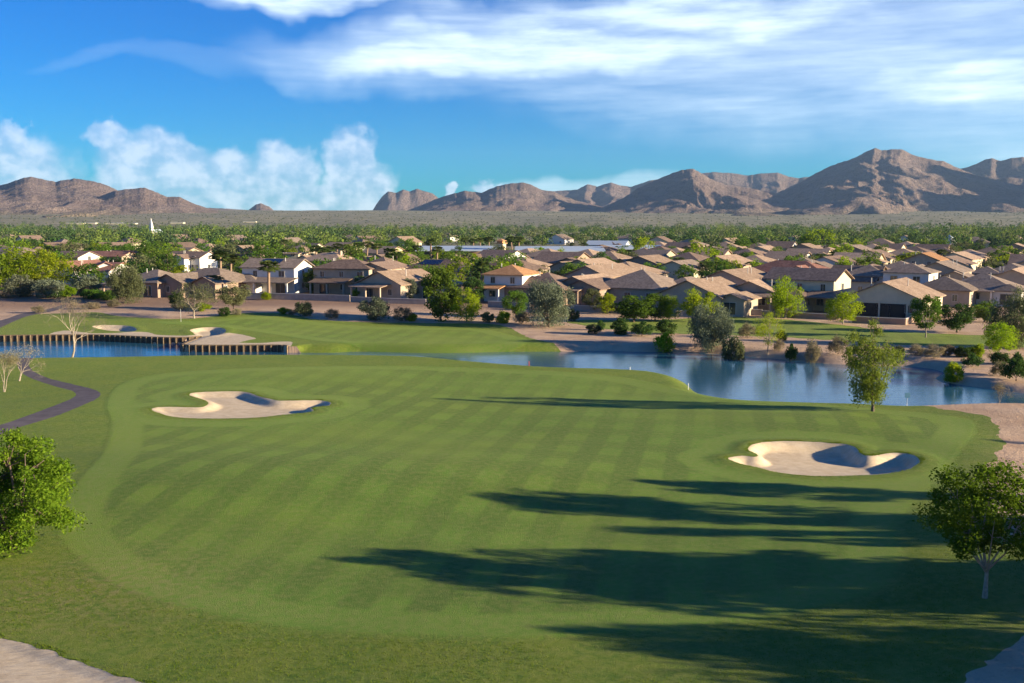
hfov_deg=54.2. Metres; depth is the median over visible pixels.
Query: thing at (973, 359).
desert shrub
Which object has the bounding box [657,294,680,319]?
tree
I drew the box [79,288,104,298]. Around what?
desert shrub
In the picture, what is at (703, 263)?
palm tree
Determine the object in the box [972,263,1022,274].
tract house
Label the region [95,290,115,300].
desert shrub
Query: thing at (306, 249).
tract house
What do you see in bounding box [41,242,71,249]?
tract house
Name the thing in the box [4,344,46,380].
bare tree
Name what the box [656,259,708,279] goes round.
tract house
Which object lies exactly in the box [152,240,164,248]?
bushy tree
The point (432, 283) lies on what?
carob tree
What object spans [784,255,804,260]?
bushy tree
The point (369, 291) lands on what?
glass door
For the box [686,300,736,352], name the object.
mesquite tree
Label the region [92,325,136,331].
bunker
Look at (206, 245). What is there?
tract house
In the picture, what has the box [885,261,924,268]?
tract house
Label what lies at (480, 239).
palm tree
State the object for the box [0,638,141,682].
bunker
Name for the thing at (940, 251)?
palm tree
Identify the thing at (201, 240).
house
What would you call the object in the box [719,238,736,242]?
house
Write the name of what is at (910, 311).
window
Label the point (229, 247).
mesquite tree
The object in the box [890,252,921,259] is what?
palo verde tree
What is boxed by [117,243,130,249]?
bushy tree
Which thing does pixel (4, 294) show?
desert shrub
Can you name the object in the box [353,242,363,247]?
palm tree
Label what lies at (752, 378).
pond
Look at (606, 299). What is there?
bushy tree
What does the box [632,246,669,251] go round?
tract house
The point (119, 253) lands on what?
long house
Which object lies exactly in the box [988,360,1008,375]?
desert shrub
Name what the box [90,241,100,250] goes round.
palo verde tree
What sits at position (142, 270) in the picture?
dark tree
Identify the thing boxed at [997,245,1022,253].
tract house
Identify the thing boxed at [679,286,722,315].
bushy tree
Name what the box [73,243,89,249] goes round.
mesquite tree
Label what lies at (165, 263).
dark tree
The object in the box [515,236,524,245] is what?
palm tree
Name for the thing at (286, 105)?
sky
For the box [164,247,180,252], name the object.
bushy tree
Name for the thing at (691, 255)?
tract house
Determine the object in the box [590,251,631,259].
tract house
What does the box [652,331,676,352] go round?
desert shrub
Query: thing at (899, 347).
desert shrub
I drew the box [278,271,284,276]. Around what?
window
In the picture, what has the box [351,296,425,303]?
yard wall
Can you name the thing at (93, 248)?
dark tree
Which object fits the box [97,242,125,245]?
tract house
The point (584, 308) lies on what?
yard wall
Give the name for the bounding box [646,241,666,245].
tract house
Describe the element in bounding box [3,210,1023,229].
scrub
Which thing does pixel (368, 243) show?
palm tree
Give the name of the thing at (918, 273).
box house
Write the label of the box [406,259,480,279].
long house
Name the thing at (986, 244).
house
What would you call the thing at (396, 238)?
house
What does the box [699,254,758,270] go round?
tract house
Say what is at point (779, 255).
tract house
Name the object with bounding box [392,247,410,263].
palo verde tree
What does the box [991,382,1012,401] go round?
bare tree
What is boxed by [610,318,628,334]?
desert shrub
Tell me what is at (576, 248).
storage canopy
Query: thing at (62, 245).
mesquite tree
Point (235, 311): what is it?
desert shrub
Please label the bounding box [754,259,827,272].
hip roofed house
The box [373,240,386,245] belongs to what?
bushy tree
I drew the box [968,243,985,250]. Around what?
dark tree
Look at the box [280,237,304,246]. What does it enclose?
house
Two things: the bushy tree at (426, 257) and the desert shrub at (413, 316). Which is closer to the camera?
the desert shrub at (413, 316)
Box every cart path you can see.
[0,305,65,326]
[0,358,99,433]
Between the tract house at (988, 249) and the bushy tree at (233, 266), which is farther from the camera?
the tract house at (988, 249)
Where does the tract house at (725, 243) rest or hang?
on the ground at (1004, 666)
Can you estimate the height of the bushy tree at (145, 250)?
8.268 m
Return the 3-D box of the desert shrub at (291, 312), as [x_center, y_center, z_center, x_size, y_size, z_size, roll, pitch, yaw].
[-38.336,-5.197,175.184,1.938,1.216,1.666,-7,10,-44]
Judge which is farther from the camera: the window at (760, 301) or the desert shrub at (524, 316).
the window at (760, 301)
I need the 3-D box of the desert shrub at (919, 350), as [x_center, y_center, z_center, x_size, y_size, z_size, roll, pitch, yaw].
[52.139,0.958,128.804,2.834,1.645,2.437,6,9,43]
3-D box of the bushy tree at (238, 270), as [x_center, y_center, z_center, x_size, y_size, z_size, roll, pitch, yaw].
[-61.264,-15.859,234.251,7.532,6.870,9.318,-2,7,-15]
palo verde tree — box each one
[0,245,45,289]
[12,238,33,247]
[17,247,73,286]
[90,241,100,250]
[170,265,197,272]
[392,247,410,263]
[430,245,444,258]
[444,256,473,282]
[447,287,481,321]
[490,261,510,270]
[629,236,655,250]
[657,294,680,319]
[677,242,722,256]
[705,257,721,271]
[728,243,735,251]
[728,260,742,268]
[750,258,763,266]
[765,275,807,317]
[798,228,837,245]
[824,289,864,323]
[833,242,853,251]
[835,256,852,264]
[852,255,867,264]
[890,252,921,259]
[981,321,1021,352]
[988,254,1009,267]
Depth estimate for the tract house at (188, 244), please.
470.75 m
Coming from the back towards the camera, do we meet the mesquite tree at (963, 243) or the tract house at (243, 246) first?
the mesquite tree at (963, 243)
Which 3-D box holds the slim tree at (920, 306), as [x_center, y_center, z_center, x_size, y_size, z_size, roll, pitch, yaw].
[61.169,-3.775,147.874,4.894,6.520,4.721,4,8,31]
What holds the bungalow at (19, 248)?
on the ground at (1004, 666)
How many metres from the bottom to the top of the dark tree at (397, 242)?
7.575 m
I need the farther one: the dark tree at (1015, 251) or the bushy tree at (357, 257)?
the dark tree at (1015, 251)
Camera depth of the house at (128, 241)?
564.15 m
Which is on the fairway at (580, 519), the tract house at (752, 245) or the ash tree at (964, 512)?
the ash tree at (964, 512)
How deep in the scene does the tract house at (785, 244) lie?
489.37 m
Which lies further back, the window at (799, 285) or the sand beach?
the window at (799, 285)
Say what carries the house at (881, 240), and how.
on the ground at (1004, 666)
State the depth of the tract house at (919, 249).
400.71 m
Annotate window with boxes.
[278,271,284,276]
[339,271,343,277]
[357,271,362,277]
[489,290,495,296]
[490,277,494,282]
[510,277,514,283]
[758,298,765,304]
[797,283,802,289]
[816,298,823,305]
[820,284,825,290]
[890,275,897,279]
[904,306,913,313]
[913,276,919,282]
[952,294,957,301]
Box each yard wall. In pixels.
[244,293,349,301]
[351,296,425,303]
[488,301,528,308]
[571,305,616,312]
[676,309,761,316]
[762,310,835,319]
[852,316,915,324]
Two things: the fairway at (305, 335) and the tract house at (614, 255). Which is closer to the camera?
the fairway at (305, 335)
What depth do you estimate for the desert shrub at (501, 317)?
167.91 m
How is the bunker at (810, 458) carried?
on the fairway at (580, 519)
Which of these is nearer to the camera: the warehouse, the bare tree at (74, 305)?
the bare tree at (74, 305)
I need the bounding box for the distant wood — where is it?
[0,219,1023,248]
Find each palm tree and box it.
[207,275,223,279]
[208,250,230,268]
[222,254,240,270]
[257,260,280,292]
[309,245,321,253]
[316,247,328,253]
[325,246,335,252]
[331,243,341,251]
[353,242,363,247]
[362,241,371,254]
[370,243,382,253]
[383,247,399,258]
[388,252,404,260]
[412,245,422,256]
[424,239,436,258]
[431,246,443,258]
[460,237,468,245]
[467,238,476,245]
[472,260,489,298]
[475,237,483,245]
[483,236,492,245]
[506,236,516,249]
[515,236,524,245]
[697,261,714,269]
[934,249,947,255]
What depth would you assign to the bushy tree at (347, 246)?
373.09 m
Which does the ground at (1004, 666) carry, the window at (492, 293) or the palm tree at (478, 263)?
the palm tree at (478, 263)
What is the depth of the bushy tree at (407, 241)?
497.71 m
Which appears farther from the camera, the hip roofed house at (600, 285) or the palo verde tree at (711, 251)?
the palo verde tree at (711, 251)
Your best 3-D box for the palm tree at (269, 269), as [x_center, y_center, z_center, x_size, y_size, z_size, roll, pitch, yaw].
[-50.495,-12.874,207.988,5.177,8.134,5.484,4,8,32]
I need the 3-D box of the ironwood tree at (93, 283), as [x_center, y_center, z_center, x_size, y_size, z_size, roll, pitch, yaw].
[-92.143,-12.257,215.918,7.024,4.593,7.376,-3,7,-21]
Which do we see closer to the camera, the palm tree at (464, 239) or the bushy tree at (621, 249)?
the bushy tree at (621, 249)
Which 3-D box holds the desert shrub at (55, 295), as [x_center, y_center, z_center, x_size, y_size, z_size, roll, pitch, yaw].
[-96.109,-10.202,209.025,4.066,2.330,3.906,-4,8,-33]
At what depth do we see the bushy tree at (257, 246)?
337.33 m
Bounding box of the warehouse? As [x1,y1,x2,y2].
[586,240,630,245]
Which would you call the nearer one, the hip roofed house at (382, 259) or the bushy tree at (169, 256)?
the hip roofed house at (382, 259)
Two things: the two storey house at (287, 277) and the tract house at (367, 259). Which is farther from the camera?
the tract house at (367, 259)
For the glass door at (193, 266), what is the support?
in the two storey house at (191, 260)
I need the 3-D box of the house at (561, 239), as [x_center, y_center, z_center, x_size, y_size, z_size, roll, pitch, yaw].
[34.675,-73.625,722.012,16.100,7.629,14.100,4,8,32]
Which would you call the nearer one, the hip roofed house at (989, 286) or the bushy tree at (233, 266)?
the hip roofed house at (989, 286)
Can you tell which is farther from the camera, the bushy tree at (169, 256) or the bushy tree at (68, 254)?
the bushy tree at (68, 254)
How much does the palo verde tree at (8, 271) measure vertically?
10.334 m
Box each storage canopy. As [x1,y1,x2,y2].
[415,246,494,256]
[515,246,605,251]
[606,245,660,252]
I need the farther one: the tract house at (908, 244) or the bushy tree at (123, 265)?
the tract house at (908, 244)
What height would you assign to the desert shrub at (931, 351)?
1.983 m
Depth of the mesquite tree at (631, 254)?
364.42 m
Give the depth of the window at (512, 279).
201.71 m
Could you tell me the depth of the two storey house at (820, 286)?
188.55 m
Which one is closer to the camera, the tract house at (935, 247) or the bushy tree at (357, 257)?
the bushy tree at (357, 257)
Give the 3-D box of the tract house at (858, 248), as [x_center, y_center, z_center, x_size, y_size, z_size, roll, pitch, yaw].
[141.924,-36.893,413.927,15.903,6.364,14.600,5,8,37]
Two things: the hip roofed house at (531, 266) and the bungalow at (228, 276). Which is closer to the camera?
the bungalow at (228, 276)
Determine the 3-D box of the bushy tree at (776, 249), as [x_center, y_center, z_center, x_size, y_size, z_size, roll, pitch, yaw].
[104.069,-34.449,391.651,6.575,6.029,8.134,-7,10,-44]
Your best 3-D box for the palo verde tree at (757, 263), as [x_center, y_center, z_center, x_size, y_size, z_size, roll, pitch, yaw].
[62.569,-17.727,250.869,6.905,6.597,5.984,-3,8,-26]
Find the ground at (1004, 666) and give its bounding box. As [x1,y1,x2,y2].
[0,210,1023,682]
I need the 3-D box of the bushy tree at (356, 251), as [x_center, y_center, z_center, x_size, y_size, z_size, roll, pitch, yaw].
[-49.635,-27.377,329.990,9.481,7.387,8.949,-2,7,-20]
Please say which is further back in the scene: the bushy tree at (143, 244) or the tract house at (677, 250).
the bushy tree at (143, 244)
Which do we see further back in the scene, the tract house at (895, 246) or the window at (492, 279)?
the tract house at (895, 246)
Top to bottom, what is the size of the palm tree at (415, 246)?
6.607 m
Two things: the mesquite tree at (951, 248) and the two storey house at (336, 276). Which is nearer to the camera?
the two storey house at (336, 276)
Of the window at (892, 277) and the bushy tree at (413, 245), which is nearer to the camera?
the window at (892, 277)
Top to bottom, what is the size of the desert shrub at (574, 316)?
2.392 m
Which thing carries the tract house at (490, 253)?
on the ground at (1004, 666)
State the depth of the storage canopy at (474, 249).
438.53 m
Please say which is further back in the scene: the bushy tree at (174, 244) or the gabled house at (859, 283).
the bushy tree at (174, 244)
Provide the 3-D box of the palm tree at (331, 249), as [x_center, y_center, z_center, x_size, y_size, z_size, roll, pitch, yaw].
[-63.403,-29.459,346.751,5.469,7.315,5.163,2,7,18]
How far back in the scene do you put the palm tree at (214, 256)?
237.53 m
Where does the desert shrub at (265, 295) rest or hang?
on the ground at (1004, 666)
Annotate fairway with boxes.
[0,312,560,352]
[0,355,1023,682]
[566,317,1023,346]
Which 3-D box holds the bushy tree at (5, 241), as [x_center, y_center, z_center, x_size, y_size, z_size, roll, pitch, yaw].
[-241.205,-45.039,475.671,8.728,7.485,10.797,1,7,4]
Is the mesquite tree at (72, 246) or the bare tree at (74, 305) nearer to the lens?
the bare tree at (74, 305)
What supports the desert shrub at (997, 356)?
on the ground at (1004, 666)
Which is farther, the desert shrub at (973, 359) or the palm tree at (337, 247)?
the palm tree at (337, 247)
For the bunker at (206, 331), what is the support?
in the fairway at (305, 335)
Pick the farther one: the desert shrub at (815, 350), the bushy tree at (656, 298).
the bushy tree at (656, 298)
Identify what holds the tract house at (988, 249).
on the ground at (1004, 666)
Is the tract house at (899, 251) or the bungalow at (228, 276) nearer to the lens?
the bungalow at (228, 276)
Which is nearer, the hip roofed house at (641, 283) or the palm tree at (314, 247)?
the hip roofed house at (641, 283)
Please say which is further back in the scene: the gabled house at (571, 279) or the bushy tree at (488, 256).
the bushy tree at (488, 256)
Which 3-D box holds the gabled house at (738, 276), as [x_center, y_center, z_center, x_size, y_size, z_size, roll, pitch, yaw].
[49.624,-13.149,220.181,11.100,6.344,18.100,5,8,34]
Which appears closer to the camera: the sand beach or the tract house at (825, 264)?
the sand beach
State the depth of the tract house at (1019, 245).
455.10 m
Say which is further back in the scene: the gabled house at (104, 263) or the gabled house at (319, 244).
the gabled house at (319, 244)
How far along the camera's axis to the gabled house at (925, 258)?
281.07 m
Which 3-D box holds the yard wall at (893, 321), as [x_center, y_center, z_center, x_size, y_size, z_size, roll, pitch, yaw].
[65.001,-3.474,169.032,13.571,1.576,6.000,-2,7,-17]
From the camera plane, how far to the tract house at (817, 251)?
364.44 m
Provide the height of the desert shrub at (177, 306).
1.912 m
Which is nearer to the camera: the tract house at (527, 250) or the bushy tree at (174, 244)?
the tract house at (527, 250)
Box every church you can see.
[149,219,159,234]
[943,235,955,246]
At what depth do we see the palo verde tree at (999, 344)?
128.76 m
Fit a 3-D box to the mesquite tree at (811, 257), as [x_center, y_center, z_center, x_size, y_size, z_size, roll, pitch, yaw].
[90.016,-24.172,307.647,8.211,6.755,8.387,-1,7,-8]
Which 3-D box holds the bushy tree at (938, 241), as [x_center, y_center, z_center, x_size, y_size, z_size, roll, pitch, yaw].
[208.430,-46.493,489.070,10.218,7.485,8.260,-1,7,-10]
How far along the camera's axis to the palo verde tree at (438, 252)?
385.09 m
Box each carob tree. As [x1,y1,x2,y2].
[419,263,462,321]
[609,295,656,321]
[936,303,976,332]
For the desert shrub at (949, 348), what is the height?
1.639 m
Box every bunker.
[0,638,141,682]
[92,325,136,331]
[152,391,331,418]
[190,327,225,336]
[728,441,919,475]
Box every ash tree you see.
[171,282,218,318]
[911,458,1023,598]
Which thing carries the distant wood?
on the ground at (1004, 666)
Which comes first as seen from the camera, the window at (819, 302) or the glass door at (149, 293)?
the window at (819, 302)
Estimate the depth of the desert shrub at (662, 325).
152.25 m
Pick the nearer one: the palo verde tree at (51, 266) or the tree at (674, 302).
the tree at (674, 302)
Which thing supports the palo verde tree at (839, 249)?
on the ground at (1004, 666)
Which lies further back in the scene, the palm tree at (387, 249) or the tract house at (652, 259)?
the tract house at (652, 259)
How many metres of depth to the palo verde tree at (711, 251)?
344.06 m
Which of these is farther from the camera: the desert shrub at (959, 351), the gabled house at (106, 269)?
the gabled house at (106, 269)
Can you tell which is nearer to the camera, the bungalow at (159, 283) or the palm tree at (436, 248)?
the bungalow at (159, 283)
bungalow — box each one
[0,247,37,258]
[101,268,197,297]
[188,266,245,298]
[226,251,277,267]
[303,251,356,264]
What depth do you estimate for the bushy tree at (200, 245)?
419.74 m
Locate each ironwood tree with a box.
[1,274,37,296]
[30,277,64,298]
[68,274,101,294]
[356,296,390,320]
[404,278,418,298]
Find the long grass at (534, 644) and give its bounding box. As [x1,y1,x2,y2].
[0,390,1023,682]
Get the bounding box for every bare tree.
[0,349,22,391]
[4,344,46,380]
[37,297,112,356]
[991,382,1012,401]
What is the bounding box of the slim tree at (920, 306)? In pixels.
[909,294,943,336]
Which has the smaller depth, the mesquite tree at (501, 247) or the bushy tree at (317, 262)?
the bushy tree at (317, 262)
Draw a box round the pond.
[0,341,1023,405]
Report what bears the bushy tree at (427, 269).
on the ground at (1004, 666)
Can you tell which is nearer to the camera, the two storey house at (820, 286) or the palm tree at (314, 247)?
the two storey house at (820, 286)
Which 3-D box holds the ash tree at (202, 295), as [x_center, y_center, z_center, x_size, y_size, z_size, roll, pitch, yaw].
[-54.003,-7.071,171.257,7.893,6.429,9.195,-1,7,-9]
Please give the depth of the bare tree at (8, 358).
103.62 m
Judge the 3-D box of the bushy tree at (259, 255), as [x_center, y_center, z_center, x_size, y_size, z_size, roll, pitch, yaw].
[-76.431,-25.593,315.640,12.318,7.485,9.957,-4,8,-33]
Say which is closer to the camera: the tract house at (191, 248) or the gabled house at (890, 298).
the gabled house at (890, 298)
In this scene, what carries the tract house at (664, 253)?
on the ground at (1004, 666)
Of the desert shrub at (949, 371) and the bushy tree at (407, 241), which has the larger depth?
the bushy tree at (407, 241)
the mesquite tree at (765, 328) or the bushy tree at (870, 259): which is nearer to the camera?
the mesquite tree at (765, 328)
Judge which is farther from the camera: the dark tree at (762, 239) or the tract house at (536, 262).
the dark tree at (762, 239)
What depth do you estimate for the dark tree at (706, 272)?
233.09 m
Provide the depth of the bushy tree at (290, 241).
502.11 m
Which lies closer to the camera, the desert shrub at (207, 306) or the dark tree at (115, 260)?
the desert shrub at (207, 306)
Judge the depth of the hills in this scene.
4502.04 m
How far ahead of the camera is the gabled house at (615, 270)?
227.26 m
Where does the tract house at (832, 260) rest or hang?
on the ground at (1004, 666)
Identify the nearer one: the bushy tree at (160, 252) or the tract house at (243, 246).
the bushy tree at (160, 252)
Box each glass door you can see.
[143,285,151,295]
[191,265,197,270]
[275,283,285,292]
[319,283,328,292]
[366,288,373,296]
[723,302,735,314]
[999,294,1012,304]
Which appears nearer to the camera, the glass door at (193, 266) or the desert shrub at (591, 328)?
the desert shrub at (591, 328)
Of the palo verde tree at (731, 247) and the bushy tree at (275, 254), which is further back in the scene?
the palo verde tree at (731, 247)
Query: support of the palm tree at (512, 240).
on the ground at (1004, 666)
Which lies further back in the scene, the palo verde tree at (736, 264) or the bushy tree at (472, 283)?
the palo verde tree at (736, 264)
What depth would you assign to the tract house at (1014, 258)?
299.91 m
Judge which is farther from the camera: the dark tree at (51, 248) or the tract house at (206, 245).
the tract house at (206, 245)
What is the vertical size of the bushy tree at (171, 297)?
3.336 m
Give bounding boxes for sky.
[0,0,1023,210]
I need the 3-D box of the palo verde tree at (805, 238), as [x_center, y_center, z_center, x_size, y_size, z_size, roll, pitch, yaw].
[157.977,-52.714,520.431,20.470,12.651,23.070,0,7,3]
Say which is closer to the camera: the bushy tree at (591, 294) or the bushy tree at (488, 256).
the bushy tree at (591, 294)
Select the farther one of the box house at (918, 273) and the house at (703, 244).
the house at (703, 244)
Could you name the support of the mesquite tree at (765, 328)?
on the ground at (1004, 666)
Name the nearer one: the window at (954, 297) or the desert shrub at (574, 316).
the desert shrub at (574, 316)
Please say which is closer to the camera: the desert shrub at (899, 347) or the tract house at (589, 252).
the desert shrub at (899, 347)
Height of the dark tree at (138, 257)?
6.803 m
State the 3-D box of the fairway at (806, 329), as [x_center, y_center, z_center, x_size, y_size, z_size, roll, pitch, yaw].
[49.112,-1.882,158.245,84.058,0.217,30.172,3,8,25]
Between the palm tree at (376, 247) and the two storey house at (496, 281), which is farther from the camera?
the palm tree at (376, 247)
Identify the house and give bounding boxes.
[16,235,41,240]
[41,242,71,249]
[45,259,123,283]
[54,239,83,249]
[60,251,102,260]
[87,260,113,277]
[91,250,151,266]
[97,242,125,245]
[117,237,145,247]
[158,242,196,247]
[162,251,217,271]
[169,247,201,250]
[170,234,189,241]
[191,238,207,243]
[197,243,214,250]
[219,235,246,242]
[235,245,268,252]
[239,257,314,293]
[274,252,309,258]
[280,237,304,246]
[290,245,314,253]
[292,242,324,246]
[296,252,349,258]
[307,258,407,294]
[325,242,362,251]
[348,268,462,299]
[351,236,376,240]
[352,239,373,249]
[360,253,420,263]
[363,246,405,255]
[370,257,408,268]
[388,236,421,247]
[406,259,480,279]
[474,263,542,300]
[476,250,531,260]
[488,257,552,269]
[488,258,549,271]
[503,270,611,304]
[519,248,539,253]
[525,248,559,258]
[533,251,590,263]
[547,234,572,243]
[547,258,615,276]
[562,263,637,277]
[562,273,613,304]
[579,249,598,255]
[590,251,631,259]
[597,245,618,251]
[604,267,698,305]
[616,254,672,266]
[617,234,632,242]
[623,261,670,276]
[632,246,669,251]
[633,249,677,257]
[646,236,674,243]
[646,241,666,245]
[654,276,761,316]
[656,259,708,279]
[663,242,703,248]
[668,252,709,261]
[669,248,684,254]
[681,239,708,246]
[692,249,732,256]
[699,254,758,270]
[699,267,765,284]
[706,241,733,247]
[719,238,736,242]
[722,244,747,251]
[732,248,766,255]
[733,278,776,310]
[745,255,775,264]
[747,243,768,247]
[752,245,782,251]
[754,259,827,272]
[762,266,854,312]
[764,251,812,259]
[765,241,797,249]
[785,243,822,250]
[786,248,831,255]
[797,257,832,267]
[814,255,858,264]
[831,263,887,292]
[833,252,888,265]
[842,244,873,252]
[843,277,945,317]
[848,262,940,283]
[862,249,897,263]
[866,244,893,251]
[867,238,893,244]
[873,243,906,250]
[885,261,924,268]
[889,248,918,259]
[902,241,918,247]
[903,251,948,264]
[906,246,936,253]
[916,244,954,254]
[923,275,977,307]
[924,259,974,279]
[943,251,984,267]
[946,255,977,269]
[960,249,990,262]
[960,272,1023,306]
[968,237,990,247]
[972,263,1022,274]
[977,247,1013,262]
[993,266,1023,285]
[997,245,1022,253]
[1007,254,1023,264]
[1008,243,1023,250]
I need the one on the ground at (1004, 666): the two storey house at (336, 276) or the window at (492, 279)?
the two storey house at (336, 276)
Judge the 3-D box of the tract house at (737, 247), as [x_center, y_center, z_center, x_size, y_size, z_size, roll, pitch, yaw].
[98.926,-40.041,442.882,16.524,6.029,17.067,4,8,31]
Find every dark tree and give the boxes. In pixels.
[22,240,39,246]
[40,245,79,252]
[80,247,99,250]
[100,254,129,262]
[126,253,153,266]
[126,261,154,275]
[149,255,178,270]
[275,245,297,251]
[393,241,409,248]
[450,245,461,252]
[462,264,495,280]
[472,257,490,265]
[548,270,564,276]
[591,251,606,257]
[698,265,729,277]
[733,252,749,256]
[749,234,767,243]
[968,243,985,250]
[1003,247,1023,264]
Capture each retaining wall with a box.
[0,334,201,343]
[180,338,289,352]
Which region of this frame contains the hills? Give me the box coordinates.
[0,148,1023,217]
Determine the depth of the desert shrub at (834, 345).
129.44 m
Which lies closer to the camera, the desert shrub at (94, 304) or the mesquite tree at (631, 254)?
the desert shrub at (94, 304)
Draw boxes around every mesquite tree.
[53,243,76,250]
[63,244,80,249]
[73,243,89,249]
[105,262,147,303]
[132,253,158,269]
[211,242,242,267]
[448,251,473,261]
[487,244,507,249]
[524,277,577,327]
[619,251,638,256]
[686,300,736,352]
[696,262,717,277]
[753,312,784,354]
[796,253,816,259]
[841,317,908,411]
[943,245,961,253]
[954,241,971,249]
[976,256,1002,269]
[982,284,1023,349]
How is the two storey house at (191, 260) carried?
on the ground at (1004, 666)
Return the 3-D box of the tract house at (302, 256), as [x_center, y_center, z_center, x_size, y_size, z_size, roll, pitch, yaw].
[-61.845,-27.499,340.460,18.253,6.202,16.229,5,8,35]
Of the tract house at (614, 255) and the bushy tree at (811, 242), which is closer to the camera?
the tract house at (614, 255)
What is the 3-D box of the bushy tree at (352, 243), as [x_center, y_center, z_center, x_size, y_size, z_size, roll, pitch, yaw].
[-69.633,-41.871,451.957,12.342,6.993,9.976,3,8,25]
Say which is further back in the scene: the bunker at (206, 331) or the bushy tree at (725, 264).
the bushy tree at (725, 264)
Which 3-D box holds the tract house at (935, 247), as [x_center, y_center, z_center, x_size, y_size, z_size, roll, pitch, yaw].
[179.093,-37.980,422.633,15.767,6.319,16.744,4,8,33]
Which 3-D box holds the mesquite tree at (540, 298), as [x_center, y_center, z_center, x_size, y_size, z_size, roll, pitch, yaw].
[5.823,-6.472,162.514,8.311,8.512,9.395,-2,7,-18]
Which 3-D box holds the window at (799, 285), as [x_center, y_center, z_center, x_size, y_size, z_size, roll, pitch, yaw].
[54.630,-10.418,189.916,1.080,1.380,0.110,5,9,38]
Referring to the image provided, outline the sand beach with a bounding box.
[50,331,291,351]
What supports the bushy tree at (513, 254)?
on the ground at (1004, 666)
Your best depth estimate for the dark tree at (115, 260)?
290.69 m
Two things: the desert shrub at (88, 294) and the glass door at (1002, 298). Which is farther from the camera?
the desert shrub at (88, 294)
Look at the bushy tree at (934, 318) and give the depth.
167.00 m
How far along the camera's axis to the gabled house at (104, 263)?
251.30 m
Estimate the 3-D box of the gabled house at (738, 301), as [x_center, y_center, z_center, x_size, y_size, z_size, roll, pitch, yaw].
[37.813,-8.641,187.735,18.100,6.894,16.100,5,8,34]
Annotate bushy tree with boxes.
[0,239,12,246]
[0,426,92,559]
[36,248,62,273]
[54,249,76,260]
[64,263,109,287]
[65,239,82,249]
[97,243,118,250]
[112,263,140,276]
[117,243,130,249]
[119,245,134,250]
[128,245,163,262]
[138,241,159,248]
[147,248,174,268]
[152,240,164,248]
[152,252,181,271]
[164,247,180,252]
[167,242,182,246]
[167,291,183,306]
[195,242,210,250]
[214,281,252,308]
[226,254,248,271]
[234,259,247,272]
[238,240,285,257]
[249,249,283,257]
[263,250,288,257]
[284,238,295,245]
[298,243,314,254]
[303,269,316,292]
[311,257,332,265]
[338,245,364,254]
[343,252,367,260]
[348,248,371,257]
[350,241,366,249]
[351,275,364,288]
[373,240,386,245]
[398,237,414,249]
[406,242,420,254]
[408,247,424,259]
[408,254,429,262]
[411,264,439,273]
[438,250,471,258]
[439,251,463,260]
[462,276,486,302]
[469,255,494,263]
[496,255,524,267]
[497,251,526,261]
[500,290,528,317]
[559,261,585,273]
[580,288,600,309]
[596,292,615,313]
[617,247,627,254]
[637,293,670,320]
[673,264,698,278]
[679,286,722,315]
[706,259,736,273]
[727,236,760,246]
[770,246,782,250]
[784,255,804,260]
[804,238,817,244]
[854,251,882,265]
[874,244,889,251]
[924,305,942,323]
[931,239,949,243]
[973,303,995,321]
[975,300,999,309]
[987,245,1009,261]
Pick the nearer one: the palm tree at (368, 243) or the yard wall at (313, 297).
the yard wall at (313, 297)
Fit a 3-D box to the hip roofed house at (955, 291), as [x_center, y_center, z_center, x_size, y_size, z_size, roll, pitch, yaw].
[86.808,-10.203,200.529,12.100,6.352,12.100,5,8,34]
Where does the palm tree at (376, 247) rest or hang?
on the ground at (1004, 666)
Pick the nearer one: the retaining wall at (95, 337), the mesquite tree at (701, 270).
the retaining wall at (95, 337)
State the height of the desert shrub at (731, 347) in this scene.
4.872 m
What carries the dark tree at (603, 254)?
on the ground at (1004, 666)
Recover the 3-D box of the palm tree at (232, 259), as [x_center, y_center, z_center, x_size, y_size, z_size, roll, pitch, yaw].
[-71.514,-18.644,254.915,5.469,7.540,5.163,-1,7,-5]
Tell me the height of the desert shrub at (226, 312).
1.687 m
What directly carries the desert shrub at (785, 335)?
on the ground at (1004, 666)
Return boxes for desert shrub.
[0,290,16,297]
[31,306,46,312]
[42,287,62,297]
[58,285,76,296]
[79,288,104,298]
[80,302,100,308]
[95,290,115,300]
[105,298,120,306]
[171,301,192,309]
[195,303,212,311]
[217,307,230,315]
[231,308,241,314]
[261,291,271,299]
[277,307,290,314]
[288,309,296,314]
[294,300,313,315]
[324,309,340,318]
[348,289,359,296]
[391,305,412,320]
[406,312,417,321]
[480,311,494,322]
[495,310,510,323]
[510,310,530,323]
[567,307,579,320]
[585,323,601,333]
[597,320,605,329]
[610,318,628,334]
[628,321,656,335]
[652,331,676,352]
[654,319,677,333]
[721,334,744,360]
[735,321,756,337]
[772,338,785,351]
[776,330,787,340]
[784,342,798,360]
[803,338,823,362]
[825,334,849,353]
[894,345,904,353]
[907,343,925,355]
[921,344,945,357]
[940,344,955,355]
[942,360,964,382]
[952,346,973,356]
[960,353,984,366]
[969,343,985,356]
[987,352,1010,362]
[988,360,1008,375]
[999,351,1023,380]
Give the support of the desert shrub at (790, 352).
on the ground at (1004, 666)
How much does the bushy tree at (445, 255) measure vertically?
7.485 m
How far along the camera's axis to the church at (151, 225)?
971.44 m
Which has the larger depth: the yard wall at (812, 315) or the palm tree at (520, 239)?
the palm tree at (520, 239)
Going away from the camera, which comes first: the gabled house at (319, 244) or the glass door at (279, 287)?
the glass door at (279, 287)
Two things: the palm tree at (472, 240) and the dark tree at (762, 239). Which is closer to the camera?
the palm tree at (472, 240)
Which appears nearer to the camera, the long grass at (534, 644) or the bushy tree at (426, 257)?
the long grass at (534, 644)
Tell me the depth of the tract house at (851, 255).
328.10 m
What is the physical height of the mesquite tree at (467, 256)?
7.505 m
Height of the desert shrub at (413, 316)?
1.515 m

